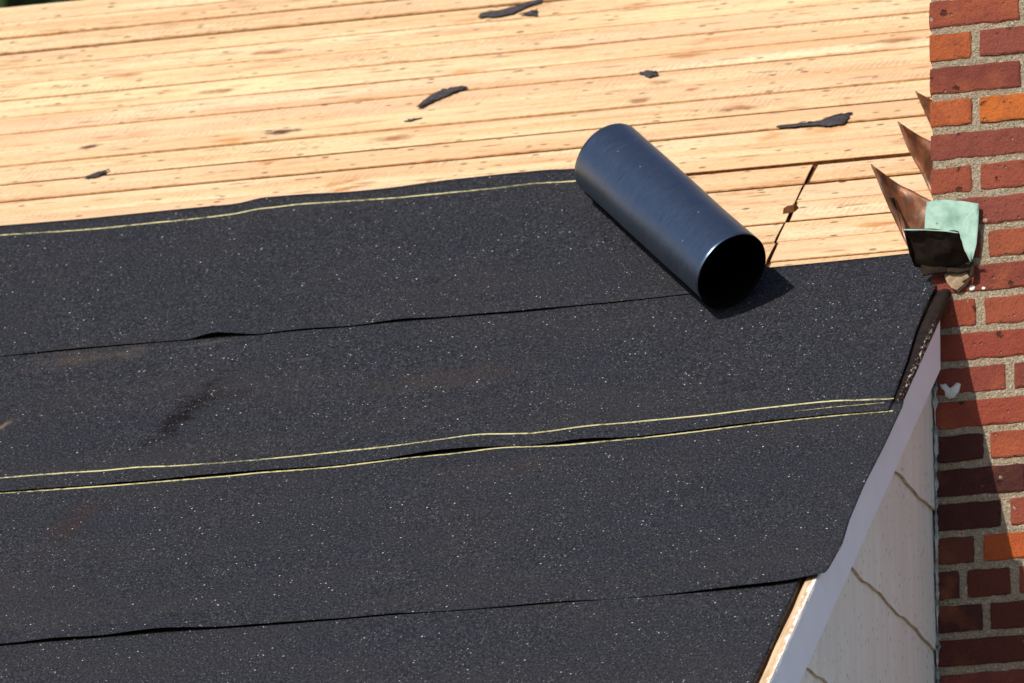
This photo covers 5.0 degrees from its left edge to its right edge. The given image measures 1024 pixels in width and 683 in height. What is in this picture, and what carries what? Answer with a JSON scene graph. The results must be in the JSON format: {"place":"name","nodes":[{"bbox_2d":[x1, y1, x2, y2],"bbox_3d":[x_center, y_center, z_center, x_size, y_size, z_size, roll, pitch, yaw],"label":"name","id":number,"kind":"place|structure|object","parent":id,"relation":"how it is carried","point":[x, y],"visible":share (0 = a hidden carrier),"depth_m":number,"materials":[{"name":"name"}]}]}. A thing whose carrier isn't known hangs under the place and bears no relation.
{"place":"outdoors","nodes":[
{"label":"outdoors","id":0,"kind":"place"},
{"bbox_2d":[0,0,950,682],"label":"house","id":1,"kind":"structure","parent":0,"point":[162,104],"depth_m":23.98,"materials":[{"name":"brown wood"}]},
{"bbox_2d":[82,169,109,177],"bbox_3d":[-0.862,-0.347,24.092,0.056,0.003,0.037,-5,24,16],"label":"felt scrap","id":2,"kind":"object","parent":1,"relation":"on","point":[96,174],"visible":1,"depth_m":24.09,"materials":[{"name":"black fabric"}]},
{"bbox_2d":[0,169,692,355],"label":"felt course","id":3,"kind":"object","parent":1,"relation":"on","point":[518,241],"visible":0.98,"depth_m":23.38,"materials":[{"name":"paper"}]},
{"bbox_2d":[574,123,765,308],"bbox_3d":[0.311,-0.251,23.034,0.505,0.164,0.763,-5,24,16],"label":"felt roll","id":4,"kind":"object","parent":3,"relation":"on","point":[703,246],"visible":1,"depth_m":22.92,"materials":[{"name":"metal"}]},
{"bbox_2d":[0,578,799,682],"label":"felt course","id":5,"kind":"object","parent":1,"relation":"on","point":[722,635],"visible":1,"depth_m":21.58,"materials":[{"name":"paper"}]},
{"bbox_2d":[405,117,421,121],"bbox_3d":[-0.205,-0.458,24.018,0.039,0.011,0.012,-4,-18,13],"label":"felt scrap","id":6,"kind":"object","parent":1,"relation":"on","point":[410,120],"visible":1,"depth_m":24.02,"materials":[{"name":"black fabric"}]},
{"bbox_2d":[416,85,467,106],"bbox_3d":[-0.144,-0.508,24.106,0.094,0.002,0.097,-5,23,16],"label":"felt scrap","id":7,"kind":"object","parent":1,"relation":"on","point":[444,92],"visible":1,"depth_m":24.12,"materials":[{"name":"black fabric"}]},
{"bbox_2d":[0,401,903,643],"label":"felt course","id":8,"kind":"object","parent":1,"relation":"on","point":[622,517],"visible":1,"depth_m":22.07,"materials":[{"name":"paper"}]},
{"bbox_2d":[0,253,936,491],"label":"felt course","id":9,"kind":"object","parent":1,"relation":"on","point":[806,340],"visible":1,"depth_m":22.69,"materials":[{"name":"paper"}]},
{"bbox_2d":[478,0,542,16],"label":"felt scrap","id":10,"kind":"object","parent":1,"relation":"on","point":[510,10],"visible":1,"depth_m":24.48,"materials":[{"name":"black fabric"}]},
{"bbox_2d":[519,8,537,14],"bbox_3d":[0.035,-0.691,24.443,0.043,0.002,0.036,-5,24,16],"label":"felt scrap","id":11,"kind":"object","parent":1,"relation":"on","point":[531,12],"visible":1,"depth_m":24.44,"materials":[{"name":"black fabric"}]},
{"bbox_2d":[639,70,657,76],"bbox_3d":[0.280,-0.552,23.994,0.048,0.002,0.038,-5,24,16],"label":"felt scrap","id":12,"kind":"object","parent":1,"relation":"on","point":[648,73],"visible":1,"depth_m":23.99,"materials":[{"name":"black fabric"}]},
{"bbox_2d":[776,112,852,127],"bbox_3d":[0.610,-0.446,23.578,0.154,0.002,0.063,-5,24,16],"label":"felt scrap","id":13,"kind":"object","parent":1,"relation":"on","point":[839,118],"visible":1,"depth_m":23.57,"materials":[{"name":"black fabric"}]},
{"bbox_2d":[871,164,930,246],"bbox_3d":[0.785,-0.259,22.865,0.158,0.180,0.064,8,-19,-24],"label":"step flashing","id":14,"kind":"object","parent":1,"relation":"attached to","point":[907,207],"visible":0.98,"depth_m":22.88,"materials":[{"name":"orange metal"}]},
{"bbox_2d":[898,122,932,196],"bbox_3d":[0.844,-0.352,23.079,0.164,0.165,0.022,2,-17,-8],"label":"step flashing","id":15,"kind":"object","parent":1,"relation":"attached to","point":[918,146],"visible":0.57,"depth_m":23.08,"materials":[{"name":"orange metal"}]},
{"bbox_2d":[915,91,931,122],"bbox_3d":[0.887,-0.456,23.267,0.168,0.081,0.018,3,-17,-10],"label":"step flashing","id":16,"kind":"object","parent":1,"relation":"attached to","point":[925,101],"visible":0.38,"depth_m":23.26,"materials":[{"name":"orange metal"}]},
{"label":"ground","id":17,"kind":"structure","parent":0,"visible":0},
{"bbox_2d":[0,0,77,7],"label":"leafy tree","id":18,"kind":"object","parent":17,"relation":"on","point":[8,3],"visible":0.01,"depth_m":38.13,"materials":[{"name":"green plant"}]},
{"bbox_2d":[929,0,1023,682],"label":"chimney","id":19,"kind":"object","parent":17,"relation":"on","point":[976,50],"visible":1,"depth_m":22.59,"materials":[{"name":"red brick"}]},
{"bbox_2d":[904,200,978,281],"bbox_3d":[0.835,-0.207,22.627,0.129,0.173,0.098,-5,-18,16],"label":"counter flashing","id":20,"kind":"object","parent":19,"relation":"attached to","point":[944,239],"visible":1,"depth_m":22.64,"materials":[{"name":"green metal"}]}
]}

